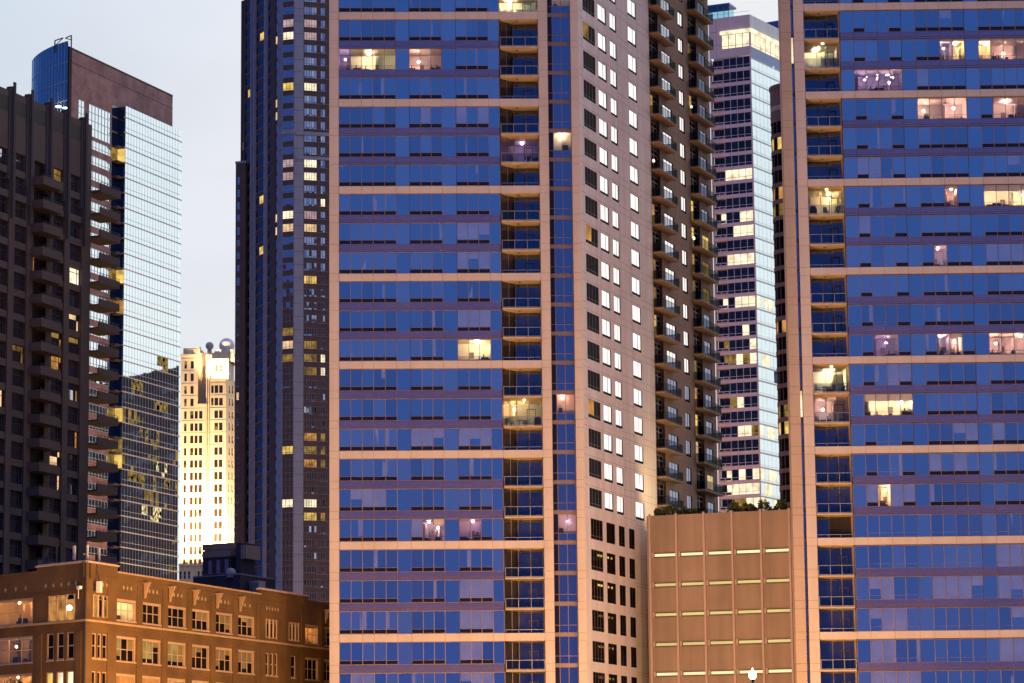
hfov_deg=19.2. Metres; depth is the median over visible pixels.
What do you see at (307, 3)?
wide window
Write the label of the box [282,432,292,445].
window
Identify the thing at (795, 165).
corner window
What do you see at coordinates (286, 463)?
window
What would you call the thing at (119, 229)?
return window
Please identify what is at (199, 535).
window
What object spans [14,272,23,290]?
window
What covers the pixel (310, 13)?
wide window
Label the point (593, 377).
window
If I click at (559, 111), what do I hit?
corner window
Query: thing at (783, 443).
bay window
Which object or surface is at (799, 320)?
corner window
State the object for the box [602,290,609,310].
window
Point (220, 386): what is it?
centre window
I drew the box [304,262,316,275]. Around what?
wide window
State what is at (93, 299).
strip window
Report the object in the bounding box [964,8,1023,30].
ribbon window
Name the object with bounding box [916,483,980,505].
ribbon window
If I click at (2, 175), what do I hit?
window
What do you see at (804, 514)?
corner window
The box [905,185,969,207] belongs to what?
ribbon window
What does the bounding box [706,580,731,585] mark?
slot window
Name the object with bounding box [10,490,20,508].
window
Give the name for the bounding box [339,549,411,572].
ribbon window
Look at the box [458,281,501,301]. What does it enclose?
ribbon window
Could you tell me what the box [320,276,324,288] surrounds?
narrow window
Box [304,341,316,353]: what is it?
wide window
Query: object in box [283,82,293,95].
window
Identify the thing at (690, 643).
slot window
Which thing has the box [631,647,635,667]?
window
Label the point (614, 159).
window
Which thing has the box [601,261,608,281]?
window
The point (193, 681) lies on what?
window
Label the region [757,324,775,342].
side window
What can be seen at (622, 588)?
window
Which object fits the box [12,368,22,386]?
window
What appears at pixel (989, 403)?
ribbon window
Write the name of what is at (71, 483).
window
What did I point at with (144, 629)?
brick building
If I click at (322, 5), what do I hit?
narrow window
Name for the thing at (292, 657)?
narrow window
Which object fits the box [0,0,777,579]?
sky
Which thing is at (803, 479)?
corner window
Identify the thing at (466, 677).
ribbon window
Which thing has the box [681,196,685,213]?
window
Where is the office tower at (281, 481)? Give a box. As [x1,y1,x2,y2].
[234,0,329,602]
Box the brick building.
[0,560,329,682]
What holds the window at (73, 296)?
in the stone tower at (47, 216)
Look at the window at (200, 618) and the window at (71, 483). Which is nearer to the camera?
the window at (200, 618)
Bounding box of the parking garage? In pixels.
[646,508,794,682]
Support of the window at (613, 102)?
in the apartment tower at (479, 280)
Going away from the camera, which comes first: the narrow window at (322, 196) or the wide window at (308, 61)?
the narrow window at (322, 196)
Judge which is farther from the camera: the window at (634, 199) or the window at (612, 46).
the window at (634, 199)
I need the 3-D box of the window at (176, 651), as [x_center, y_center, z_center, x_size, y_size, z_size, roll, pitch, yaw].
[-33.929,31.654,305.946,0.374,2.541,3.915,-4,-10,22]
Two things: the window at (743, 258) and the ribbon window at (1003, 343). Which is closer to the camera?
the ribbon window at (1003, 343)
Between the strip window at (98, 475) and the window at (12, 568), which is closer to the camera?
the window at (12, 568)
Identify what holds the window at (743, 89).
in the slim tower at (744, 54)
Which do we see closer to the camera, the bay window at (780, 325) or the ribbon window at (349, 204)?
the ribbon window at (349, 204)
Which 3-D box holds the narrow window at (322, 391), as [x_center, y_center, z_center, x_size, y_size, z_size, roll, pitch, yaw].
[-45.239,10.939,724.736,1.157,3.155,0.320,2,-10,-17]
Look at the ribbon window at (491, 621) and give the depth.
325.10 m
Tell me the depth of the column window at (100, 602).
292.49 m
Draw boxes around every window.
[0,147,5,164]
[0,171,5,188]
[0,195,6,213]
[0,219,6,237]
[0,244,6,261]
[0,268,5,285]
[0,292,5,309]
[0,316,4,333]
[0,341,4,357]
[0,365,4,382]
[0,390,3,406]
[0,414,3,431]
[0,439,2,455]
[0,464,2,480]
[0,488,2,504]
[0,513,1,529]
[0,538,1,554]
[0,598,32,625]
[0,636,32,665]
[0,673,31,682]
[9,539,19,557]
[9,564,19,573]
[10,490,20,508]
[10,515,20,532]
[11,417,21,435]
[11,441,21,459]
[11,466,20,483]
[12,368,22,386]
[12,393,22,410]
[13,296,23,314]
[13,320,23,338]
[13,344,22,362]
[14,248,24,267]
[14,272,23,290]
[15,177,23,195]
[15,201,25,219]
[15,225,24,243]
[16,154,23,171]
[46,633,53,661]
[47,672,52,682]
[48,547,58,561]
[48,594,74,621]
[49,475,58,489]
[49,499,58,513]
[49,523,58,539]
[50,403,59,417]
[50,427,59,441]
[50,451,59,467]
[51,332,60,346]
[51,356,60,370]
[51,380,60,396]
[52,262,61,275]
[52,285,61,299]
[52,309,61,326]
[53,192,61,205]
[53,215,62,228]
[53,239,62,256]
[54,168,60,180]
[56,633,63,660]
[57,671,62,682]
[66,501,75,518]
[66,525,75,542]
[66,549,72,561]
[66,632,73,660]
[67,430,76,447]
[67,454,76,471]
[67,477,75,494]
[67,671,73,682]
[68,360,77,377]
[68,383,77,400]
[68,407,76,424]
[69,290,78,307]
[69,313,78,330]
[69,337,77,354]
[70,198,78,215]
[70,221,79,238]
[70,244,78,261]
[70,267,78,284]
[71,175,77,191]
[78,99,84,118]
[87,518,106,526]
[87,530,106,542]
[88,104,110,144]
[88,419,107,432]
[88,435,96,442]
[88,450,107,461]
[88,471,107,479]
[88,482,95,489]
[88,498,107,508]
[89,341,107,349]
[89,356,108,369]
[89,372,108,386]
[89,388,107,396]
[89,403,108,415]
[89,546,106,555]
[90,265,109,277]
[90,278,109,293]
[90,294,109,303]
[90,311,109,323]
[90,325,108,339]
[91,186,110,202]
[91,201,109,212]
[91,220,110,231]
[91,248,109,257]
[92,140,111,156]
[92,156,110,171]
[92,171,110,186]
[92,633,96,659]
[92,671,94,682]
[93,594,107,617]
[97,634,101,659]
[97,672,100,682]
[102,634,106,660]
[102,672,105,682]
[107,517,120,530]
[107,532,120,545]
[107,548,120,561]
[108,423,121,436]
[108,438,121,452]
[108,454,121,467]
[108,470,121,483]
[108,486,121,499]
[108,501,121,514]
[109,331,122,343]
[109,345,122,359]
[109,361,122,374]
[109,377,122,390]
[109,392,122,405]
[109,407,121,421]
[110,239,123,252]
[110,253,123,267]
[110,268,123,282]
[110,285,123,298]
[110,300,123,313]
[110,315,122,328]
[111,147,124,161]
[111,162,124,176]
[111,177,124,191]
[111,194,124,206]
[111,208,124,221]
[111,223,123,236]
[112,105,125,117]
[112,117,125,132]
[112,132,124,146]
[116,636,136,663]
[116,673,134,682]
[117,599,136,622]
[142,639,161,665]
[142,676,159,682]
[143,602,161,625]
[168,605,186,628]
[168,642,186,668]
[168,678,184,682]
[192,609,209,631]
[192,644,209,670]
[192,680,208,682]
[198,509,201,516]
[198,534,201,541]
[214,435,217,442]
[214,447,217,454]
[214,459,217,466]
[214,472,217,479]
[214,484,217,491]
[214,509,217,516]
[216,612,232,634]
[216,647,232,672]
[219,385,222,392]
[219,410,222,417]
[238,615,254,637]
[238,650,254,674]
[266,619,277,638]
[266,653,268,676]
[270,653,273,676]
[275,654,277,676]
[282,262,292,275]
[282,275,292,288]
[282,288,292,301]
[282,301,292,314]
[282,314,292,327]
[282,327,292,340]
[282,340,292,353]
[282,353,292,366]
[282,367,292,379]
[282,380,292,393]
[282,393,292,406]
[282,406,292,419]
[282,419,292,432]
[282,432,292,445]
[282,446,292,459]
[282,459,292,472]
[282,472,292,485]
[282,486,292,498]
[282,499,292,512]
[282,512,292,525]
[282,526,292,538]
[282,539,292,552]
[282,552,292,565]
[282,566,292,578]
[282,579,292,591]
[283,0,293,6]
[283,6,293,19]
[283,19,293,31]
[283,31,293,44]
[283,44,293,57]
[283,57,293,69]
[283,69,293,82]
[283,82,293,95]
[283,95,293,108]
[283,108,293,120]
[283,120,293,129]
[283,134,293,146]
[283,146,293,159]
[283,159,293,172]
[283,172,292,184]
[283,185,292,197]
[283,197,292,210]
[283,210,292,223]
[283,223,292,236]
[283,236,292,249]
[283,249,292,262]
[289,622,298,641]
[291,656,295,678]
[303,499,316,512]
[303,512,316,525]
[303,526,316,538]
[303,539,316,552]
[303,552,316,565]
[303,566,316,578]
[303,579,316,592]
[304,0,316,6]
[304,7,316,19]
[304,19,316,32]
[304,32,316,44]
[304,45,316,57]
[304,57,316,70]
[304,70,316,82]
[304,83,316,95]
[304,95,316,108]
[304,108,316,121]
[304,121,316,131]
[304,135,316,146]
[304,146,316,155]
[304,159,316,172]
[304,172,316,185]
[304,185,316,197]
[304,198,316,210]
[304,211,316,223]
[304,224,316,236]
[304,237,316,249]
[304,250,316,262]
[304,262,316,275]
[304,275,316,288]
[304,288,316,301]
[304,301,316,314]
[304,315,316,327]
[304,328,316,340]
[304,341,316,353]
[304,354,316,366]
[304,367,316,379]
[304,380,316,393]
[304,393,316,406]
[304,406,316,419]
[304,419,316,432]
[304,433,316,445]
[304,446,316,458]
[304,459,316,472]
[304,472,316,485]
[304,486,316,498]
[304,593,316,600]
[305,624,318,645]
[305,657,318,680]
[320,0,324,7]
[320,8,324,20]
[320,20,324,32]
[320,33,324,45]
[320,46,324,58]
[320,58,324,70]
[320,71,324,83]
[320,84,324,96]
[320,96,324,108]
[320,109,324,121]
[320,122,324,131]
[320,136,324,147]
[320,147,324,156]
[320,160,324,172]
[320,173,324,185]
[320,186,324,198]
[320,199,324,211]
[320,212,324,224]
[320,224,324,237]
[320,237,324,249]
[320,250,324,262]
[320,263,324,275]
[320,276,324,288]
[320,289,324,301]
[320,302,324,314]
[320,315,324,327]
[320,328,324,340]
[320,341,324,353]
[320,354,324,367]
[320,367,324,380]
[320,381,324,393]
[320,394,324,406]
[320,407,324,419]
[320,420,324,432]
[320,433,324,445]
[320,446,324,459]
[320,460,324,472]
[320,473,324,485]
[320,486,324,498]
[320,499,324,512]
[320,513,324,525]
[320,526,324,538]
[320,539,324,552]
[320,553,324,565]
[320,566,324,578]
[320,579,324,592]
[320,593,324,602]
[324,627,329,646]
[324,659,329,682]
[339,0,408,11]
[339,19,408,40]
[339,48,408,69]
[339,77,409,98]
[339,106,409,127]
[339,135,409,156]
[339,164,409,185]
[339,194,409,215]
[339,223,409,244]
[339,252,409,273]
[339,281,410,302]
[339,310,410,331]
[339,339,410,360]
[339,369,410,390]
[339,398,410,420]
[339,428,410,450]
[339,458,410,480]
[339,488,411,511]
[339,519,410,541]
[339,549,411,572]
[339,580,411,603]
[339,611,411,633]
[339,642,411,664]
[339,673,411,682]
[409,0,455,11]
[409,19,455,40]
[409,48,455,69]
[409,77,455,98]
[410,106,455,127]
[410,135,456,156]
[410,164,456,185]
[410,193,456,214]
[410,222,456,243]
[410,252,456,272]
[410,281,457,302]
[411,310,457,331]
[411,339,456,360]
[411,368,457,390]
[411,398,458,420]
[411,428,458,450]
[411,458,458,480]
[411,488,458,510]
[411,518,458,540]
[412,549,459,571]
[412,580,459,602]
[412,610,459,633]
[412,641,459,664]
[412,672,460,682]
[455,0,498,11]
[456,19,498,40]
[456,48,498,69]
[456,77,499,98]
[456,106,499,127]
[456,135,499,156]
[457,164,499,185]
[457,193,500,214]
[457,222,500,243]
[457,251,500,272]
[457,339,501,360]
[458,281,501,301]
[458,310,501,331]
[458,368,501,390]
[458,398,502,419]
[459,428,502,449]
[459,458,502,480]
[459,488,503,510]
[459,518,503,540]
[460,549,503,571]
[460,579,504,602]
[460,610,504,632]
[460,641,504,663]
[460,672,504,682]
[547,0,569,12]
[547,13,569,41]
[547,42,569,70]
[548,71,570,99]
[548,100,570,128]
[548,129,571,157]
[549,158,571,186]
[549,187,571,215]
[550,216,572,244]
[550,245,572,273]
[550,274,573,302]
[551,303,573,331]
[551,332,573,360]
[551,361,574,390]
[552,391,574,420]
[552,420,575,449]
[552,450,575,479]
[553,480,575,510]
[553,510,576,540]
[554,541,576,570]
[554,571,577,601]
[554,602,577,632]
[555,633,577,663]
[555,664,578,682]
[582,0,593,16]
[583,22,594,45]
[583,50,594,74]
[584,80,594,102]
[584,108,595,132]
[584,137,595,160]
[585,167,596,189]
[585,195,596,218]
[586,225,597,247]
[586,253,597,276]
[586,282,598,305]
[587,312,598,333]
[587,340,598,362]
[588,370,599,391]
[588,399,599,420]
[589,428,600,449]
[589,458,600,478]
[589,487,601,508]
[591,518,602,541]
[591,549,602,571]
[592,579,602,601]
[592,610,603,631]
[593,641,603,662]
[593,672,604,682]
[597,3,604,24]
[598,32,605,53]
[598,61,605,81]
[599,90,606,110]
[599,118,606,138]
[600,147,607,167]
[600,175,607,196]
[600,204,608,224]
[601,233,608,253]
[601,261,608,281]
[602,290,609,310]
[602,318,609,338]
[603,347,610,367]
[603,376,610,395]
[603,404,611,424]
[604,434,611,453]
[604,463,612,482]
[605,492,612,511]
[606,522,614,544]
[607,553,614,574]
[607,582,615,603]
[608,613,615,633]
[608,643,616,664]
[609,12,615,32]
[609,674,616,682]
[610,41,615,60]
[610,69,616,89]
[611,98,616,117]
[611,126,617,145]
[612,154,617,173]
[612,182,617,201]
[613,211,618,230]
[613,239,618,258]
[613,267,619,286]
[614,296,619,314]
[614,324,620,343]
[615,352,620,371]
[615,381,621,399]
[616,409,621,428]
[616,438,622,456]
[617,467,622,485]
[617,496,622,514]
[619,526,624,546]
[619,556,624,576]
[620,585,625,605]
[620,615,625,635]
[621,645,626,665]
[621,676,626,682]
[627,0,634,18]
[628,26,635,47]
[628,54,635,74]
[629,82,636,102]
[629,109,636,130]
[629,529,633,548]
[629,558,634,578]
[630,138,637,158]
[630,165,637,185]
[630,193,638,213]
[630,587,634,607]
[630,617,635,637]
[631,221,638,241]
[631,249,639,269]
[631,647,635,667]
[631,677,636,682]
[632,277,639,296]
[632,304,640,324]
[633,332,640,352]
[633,360,641,380]
[634,388,641,407]
[634,416,642,435]
[635,444,642,463]
[635,473,643,492]
[636,501,643,520]
[652,552,674,557]
[652,582,675,587]
[653,612,675,617]
[653,642,676,646]
[654,671,677,676]
[664,186,672,199]
[665,213,672,226]
[665,240,673,254]
[666,268,673,282]
[666,295,674,309]
[667,323,675,337]
[667,350,675,365]
[668,378,676,393]
[668,406,676,421]
[669,434,677,449]
[669,462,677,477]
[670,490,678,505]
[678,11,681,27]
[678,37,682,54]
[678,551,702,556]
[679,64,682,80]
[679,90,683,107]
[679,581,703,586]
[679,611,703,616]
[680,117,683,133]
[680,143,684,159]
[680,641,704,645]
[681,170,684,186]
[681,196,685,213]
[681,671,704,675]
[682,223,685,239]
[682,250,686,266]
[683,277,686,293]
[683,304,687,320]
[684,331,688,347]
[684,358,688,374]
[685,385,689,402]
[685,413,689,429]
[686,440,690,456]
[686,467,690,484]
[687,495,691,509]
[704,314,709,329]
[705,341,710,356]
[705,367,710,382]
[706,394,711,409]
[706,421,711,436]
[706,550,730,555]
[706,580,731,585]
[707,448,712,463]
[707,475,713,491]
[707,610,732,615]
[708,502,713,509]
[708,640,732,645]
[708,670,733,675]
[721,32,749,48]
[723,56,749,69]
[723,70,749,83]
[723,84,750,96]
[724,97,750,110]
[724,111,750,124]
[724,125,751,138]
[725,139,751,152]
[725,153,751,166]
[725,168,752,180]
[725,182,752,194]
[726,196,752,208]
[726,210,753,223]
[726,224,753,237]
[727,238,753,251]
[727,252,754,265]
[727,267,754,279]
[728,281,754,293]
[728,295,755,307]
[728,309,755,322]
[729,324,755,336]
[729,338,756,350]
[729,352,756,365]
[729,367,756,379]
[730,381,757,393]
[730,395,757,408]
[730,410,757,422]
[731,424,758,436]
[731,439,758,451]
[731,453,758,465]
[732,468,759,480]
[732,482,759,494]
[732,497,759,506]
[734,549,759,554]
[735,579,760,584]
[735,609,760,614]
[736,639,761,644]
[737,669,762,674]
[751,33,778,59]
[751,59,779,81]
[751,70,778,90]
[752,84,769,104]
[752,98,769,118]
[752,112,770,132]
[752,125,770,146]
[753,140,771,160]
[753,154,771,174]
[753,168,771,187]
[754,182,772,201]
[754,196,772,215]
[754,210,773,230]
[755,224,773,244]
[755,238,773,257]
[755,252,773,271]
[756,267,774,285]
[756,281,774,300]
[756,295,775,314]
[757,310,775,328]
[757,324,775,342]
[757,338,775,356]
[758,353,776,370]
[758,367,776,385]
[758,381,777,399]
[759,396,777,413]
[759,410,777,427]
[759,424,778,442]
[760,439,778,456]
[760,453,778,471]
[761,468,779,485]
[761,483,779,499]
[761,497,776,509]
[763,548,788,552]
[764,578,788,583]
[764,608,789,613]
[765,638,790,643]
[766,668,791,673]
[771,121,780,135]
[771,137,781,151]
[772,153,781,167]
[772,170,781,184]
[773,186,782,200]
[773,203,782,217]
[773,220,783,233]
[774,236,783,250]
[774,253,783,267]
[775,269,784,283]
[775,286,784,300]
[775,303,785,316]
[776,320,785,333]
[776,337,786,350]
[777,353,786,367]
[777,370,786,384]
[777,387,787,401]
[778,404,787,418]
[778,421,788,434]
[779,438,788,451]
[779,455,789,469]
[779,472,789,485]
[780,489,789,501]
[790,5,792,34]
[791,35,793,63]
[792,64,794,92]
[792,93,794,121]
[793,122,795,150]
[794,151,796,179]
[795,180,797,209]
[795,210,797,238]
[796,239,798,268]
[797,269,799,297]
[798,298,800,327]
[798,328,800,357]
[799,358,801,387]
[800,388,802,416]
[801,417,803,446]
[802,447,804,477]
[802,478,804,507]
[803,508,805,537]
[804,538,806,569]
[805,570,807,600]
[805,601,808,631]
[806,632,808,663]
[807,664,809,682]
[839,0,899,2]
[839,10,900,32]
[840,39,901,61]
[841,69,902,90]
[842,98,902,119]
[842,127,904,149]
[843,156,905,178]
[844,186,905,207]
[845,215,907,237]
[846,245,907,266]
[847,274,909,296]
[847,304,910,326]
[848,334,910,355]
[849,363,911,385]
[850,393,912,415]
[851,423,913,445]
[852,453,914,476]
[853,484,915,506]
[853,514,916,537]
[854,545,917,568]
[855,576,918,599]
[856,607,919,631]
[857,639,920,662]
[858,671,921,682]
[900,0,962,1]
[901,9,963,31]
[901,38,965,60]
[902,68,966,89]
[903,97,967,119]
[904,126,968,148]
[905,155,969,177]
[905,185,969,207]
[907,214,971,236]
[907,244,972,266]
[909,273,973,295]
[910,303,974,325]
[910,333,975,355]
[912,363,976,385]
[913,392,977,415]
[914,422,978,444]
[915,452,979,475]
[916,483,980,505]
[917,513,981,536]
[918,544,982,567]
[919,575,983,598]
[919,607,985,630]
[921,638,986,661]
[922,670,986,682]
[963,0,1023,1]
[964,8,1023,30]
[965,38,1023,59]
[966,67,1023,89]
[967,96,1023,118]
[968,126,1023,147]
[969,155,1023,176]
[969,184,1023,206]
[971,214,1023,235]
[972,243,1023,265]
[973,273,1023,295]
[974,302,1023,324]
[975,332,1023,354]
[976,362,1023,384]
[977,392,1023,414]
[978,422,1023,444]
[979,452,1023,474]
[980,482,1023,505]
[981,513,1023,535]
[983,544,1023,566]
[984,575,1023,598]
[985,606,1023,629]
[986,638,1023,661]
[987,669,1023,682]
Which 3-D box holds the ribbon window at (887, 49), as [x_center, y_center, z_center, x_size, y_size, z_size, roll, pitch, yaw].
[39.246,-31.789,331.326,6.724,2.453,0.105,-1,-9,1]
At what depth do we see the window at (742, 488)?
672.79 m
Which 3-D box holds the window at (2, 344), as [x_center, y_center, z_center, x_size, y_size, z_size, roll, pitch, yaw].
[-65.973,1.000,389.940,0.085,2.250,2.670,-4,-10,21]
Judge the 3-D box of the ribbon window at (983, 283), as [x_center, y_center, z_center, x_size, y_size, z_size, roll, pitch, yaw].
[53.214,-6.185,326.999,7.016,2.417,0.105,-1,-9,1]
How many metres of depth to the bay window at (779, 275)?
566.68 m
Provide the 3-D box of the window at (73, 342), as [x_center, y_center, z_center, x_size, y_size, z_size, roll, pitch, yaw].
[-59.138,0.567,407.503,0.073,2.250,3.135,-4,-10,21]
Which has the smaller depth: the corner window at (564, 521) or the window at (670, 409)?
the corner window at (564, 521)
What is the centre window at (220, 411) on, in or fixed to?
in the cream tower at (207, 460)
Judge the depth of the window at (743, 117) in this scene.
686.23 m
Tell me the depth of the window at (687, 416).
363.74 m
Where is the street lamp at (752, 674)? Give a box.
[749,668,755,682]
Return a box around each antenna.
[55,547,57,562]
[73,546,75,560]
[86,545,88,559]
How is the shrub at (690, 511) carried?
on the parking garage
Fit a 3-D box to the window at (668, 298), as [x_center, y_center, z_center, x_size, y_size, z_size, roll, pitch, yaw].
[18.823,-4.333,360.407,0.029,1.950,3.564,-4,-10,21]
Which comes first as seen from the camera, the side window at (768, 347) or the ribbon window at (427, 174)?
the ribbon window at (427, 174)
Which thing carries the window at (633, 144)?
in the apartment tower at (479, 280)
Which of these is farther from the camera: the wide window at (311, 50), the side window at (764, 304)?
the wide window at (311, 50)
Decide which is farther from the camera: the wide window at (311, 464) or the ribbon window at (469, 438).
the wide window at (311, 464)
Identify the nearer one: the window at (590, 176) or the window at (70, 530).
the window at (590, 176)
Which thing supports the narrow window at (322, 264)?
in the office tower at (281, 481)
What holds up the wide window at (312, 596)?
in the office tower at (281, 481)
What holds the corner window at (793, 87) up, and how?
in the apartment tower at (904, 285)
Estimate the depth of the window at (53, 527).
399.78 m
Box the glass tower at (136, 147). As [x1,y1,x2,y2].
[32,35,181,579]
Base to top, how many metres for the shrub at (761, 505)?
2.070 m
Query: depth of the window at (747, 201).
683.22 m
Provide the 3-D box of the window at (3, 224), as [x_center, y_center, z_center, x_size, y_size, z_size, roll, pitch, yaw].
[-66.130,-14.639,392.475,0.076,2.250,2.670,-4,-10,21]
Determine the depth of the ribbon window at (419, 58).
336.24 m
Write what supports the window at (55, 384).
in the stone tower at (47, 216)
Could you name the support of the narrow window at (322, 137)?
in the office tower at (281, 481)
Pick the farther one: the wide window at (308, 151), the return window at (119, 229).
the wide window at (308, 151)
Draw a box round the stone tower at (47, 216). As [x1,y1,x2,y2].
[0,82,120,574]
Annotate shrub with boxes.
[654,507,665,515]
[661,505,676,514]
[671,506,687,514]
[684,507,698,513]
[727,500,738,511]
[735,502,749,511]
[747,503,758,510]
[757,499,769,510]
[767,506,779,509]
[774,498,787,509]
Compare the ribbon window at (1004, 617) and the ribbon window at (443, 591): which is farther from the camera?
the ribbon window at (443, 591)
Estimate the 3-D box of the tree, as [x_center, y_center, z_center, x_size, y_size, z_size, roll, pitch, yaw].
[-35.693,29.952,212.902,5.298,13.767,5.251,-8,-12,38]
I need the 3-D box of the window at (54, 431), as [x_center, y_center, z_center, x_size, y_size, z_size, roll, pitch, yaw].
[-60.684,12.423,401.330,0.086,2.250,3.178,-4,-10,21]
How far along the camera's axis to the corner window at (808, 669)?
321.16 m
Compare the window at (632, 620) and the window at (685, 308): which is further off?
the window at (685, 308)
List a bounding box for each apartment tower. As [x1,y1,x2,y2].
[329,0,656,682]
[778,0,1023,682]
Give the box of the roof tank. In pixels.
[225,568,235,577]
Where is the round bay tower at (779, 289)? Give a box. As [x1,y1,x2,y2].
[769,83,790,509]
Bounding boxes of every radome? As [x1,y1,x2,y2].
[206,342,213,352]
[219,338,234,352]
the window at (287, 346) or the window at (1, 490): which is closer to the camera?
the window at (1, 490)
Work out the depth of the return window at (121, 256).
612.88 m
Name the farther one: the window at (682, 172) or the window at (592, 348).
the window at (682, 172)
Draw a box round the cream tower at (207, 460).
[179,348,234,582]
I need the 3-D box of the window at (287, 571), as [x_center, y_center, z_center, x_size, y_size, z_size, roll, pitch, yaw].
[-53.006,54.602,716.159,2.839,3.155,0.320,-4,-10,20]
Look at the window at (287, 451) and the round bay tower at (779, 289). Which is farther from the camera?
the window at (287, 451)
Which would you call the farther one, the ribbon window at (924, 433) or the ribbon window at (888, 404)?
the ribbon window at (888, 404)
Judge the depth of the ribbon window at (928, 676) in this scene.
320.37 m
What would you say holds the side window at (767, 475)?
in the slim tower at (744, 54)
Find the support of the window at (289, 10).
in the office tower at (281, 481)
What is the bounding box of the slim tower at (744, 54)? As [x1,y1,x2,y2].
[708,3,779,511]
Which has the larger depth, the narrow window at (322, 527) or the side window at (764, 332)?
the narrow window at (322, 527)
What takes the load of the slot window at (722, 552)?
in the parking garage
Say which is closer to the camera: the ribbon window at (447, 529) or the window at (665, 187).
the ribbon window at (447, 529)
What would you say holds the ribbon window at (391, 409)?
in the apartment tower at (479, 280)
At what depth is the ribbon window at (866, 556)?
322.49 m
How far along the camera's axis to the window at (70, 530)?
403.81 m
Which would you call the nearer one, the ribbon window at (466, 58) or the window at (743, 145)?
the ribbon window at (466, 58)
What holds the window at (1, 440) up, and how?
in the stone tower at (47, 216)
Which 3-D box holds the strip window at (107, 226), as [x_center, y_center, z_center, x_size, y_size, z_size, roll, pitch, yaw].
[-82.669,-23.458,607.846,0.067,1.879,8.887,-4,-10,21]
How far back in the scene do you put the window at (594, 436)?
331.92 m
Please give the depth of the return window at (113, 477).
605.82 m
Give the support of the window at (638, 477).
in the apartment tower at (479, 280)
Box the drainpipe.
[84,563,86,682]
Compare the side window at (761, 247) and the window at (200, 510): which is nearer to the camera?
the side window at (761, 247)
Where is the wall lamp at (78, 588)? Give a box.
[76,586,81,598]
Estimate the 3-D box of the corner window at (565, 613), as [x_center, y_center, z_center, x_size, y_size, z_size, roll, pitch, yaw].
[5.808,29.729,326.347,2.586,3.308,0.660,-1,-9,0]
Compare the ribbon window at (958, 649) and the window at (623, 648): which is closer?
the ribbon window at (958, 649)
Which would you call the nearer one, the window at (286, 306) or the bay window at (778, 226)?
the bay window at (778, 226)
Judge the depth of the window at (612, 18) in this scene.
347.34 m
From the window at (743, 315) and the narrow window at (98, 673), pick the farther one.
the window at (743, 315)
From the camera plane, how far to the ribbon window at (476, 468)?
327.73 m
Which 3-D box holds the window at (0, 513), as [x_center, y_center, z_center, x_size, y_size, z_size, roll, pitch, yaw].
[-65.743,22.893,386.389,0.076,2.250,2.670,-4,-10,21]
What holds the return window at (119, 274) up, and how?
in the glass tower at (136, 147)
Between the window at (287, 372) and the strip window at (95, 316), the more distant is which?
the window at (287, 372)
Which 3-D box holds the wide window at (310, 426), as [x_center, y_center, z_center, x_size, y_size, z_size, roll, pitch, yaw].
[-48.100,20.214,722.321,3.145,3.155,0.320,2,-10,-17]
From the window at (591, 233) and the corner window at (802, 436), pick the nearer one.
the corner window at (802, 436)
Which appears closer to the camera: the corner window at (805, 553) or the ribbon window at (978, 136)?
the corner window at (805, 553)
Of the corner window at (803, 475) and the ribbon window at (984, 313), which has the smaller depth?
the corner window at (803, 475)
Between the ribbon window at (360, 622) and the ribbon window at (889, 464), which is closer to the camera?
the ribbon window at (889, 464)
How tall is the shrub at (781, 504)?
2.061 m
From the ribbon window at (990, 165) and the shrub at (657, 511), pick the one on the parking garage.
the shrub at (657, 511)
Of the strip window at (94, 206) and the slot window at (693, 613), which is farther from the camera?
the strip window at (94, 206)
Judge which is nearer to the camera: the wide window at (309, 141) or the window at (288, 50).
the wide window at (309, 141)
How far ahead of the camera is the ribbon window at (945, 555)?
322.41 m
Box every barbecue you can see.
[534,417,540,425]
[810,206,816,212]
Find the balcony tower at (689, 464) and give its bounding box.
[635,0,722,514]
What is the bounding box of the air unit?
[249,581,264,591]
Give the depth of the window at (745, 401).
675.92 m
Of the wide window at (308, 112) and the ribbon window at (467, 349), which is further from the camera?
the wide window at (308, 112)
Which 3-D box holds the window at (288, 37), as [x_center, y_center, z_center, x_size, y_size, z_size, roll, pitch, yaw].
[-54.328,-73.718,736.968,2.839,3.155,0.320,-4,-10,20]
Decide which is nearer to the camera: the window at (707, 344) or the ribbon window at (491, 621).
the ribbon window at (491, 621)
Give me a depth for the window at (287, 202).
730.31 m
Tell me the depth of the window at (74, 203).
410.77 m
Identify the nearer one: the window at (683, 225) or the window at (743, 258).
the window at (683, 225)
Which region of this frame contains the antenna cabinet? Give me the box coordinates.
[92,560,101,592]
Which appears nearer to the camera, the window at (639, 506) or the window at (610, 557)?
the window at (610, 557)
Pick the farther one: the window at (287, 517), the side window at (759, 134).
the window at (287, 517)
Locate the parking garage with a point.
(720, 598)
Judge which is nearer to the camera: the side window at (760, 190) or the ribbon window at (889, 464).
the ribbon window at (889, 464)
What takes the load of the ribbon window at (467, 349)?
in the apartment tower at (479, 280)
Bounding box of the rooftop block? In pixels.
[193,543,275,590]
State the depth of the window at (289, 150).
732.27 m
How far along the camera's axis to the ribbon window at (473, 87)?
334.44 m
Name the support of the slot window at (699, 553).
in the parking garage
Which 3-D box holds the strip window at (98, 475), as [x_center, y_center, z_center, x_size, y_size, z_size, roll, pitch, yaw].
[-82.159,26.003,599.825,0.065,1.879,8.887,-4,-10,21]
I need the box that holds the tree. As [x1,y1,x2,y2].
[4,678,22,682]
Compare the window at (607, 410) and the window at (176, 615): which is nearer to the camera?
the window at (176, 615)

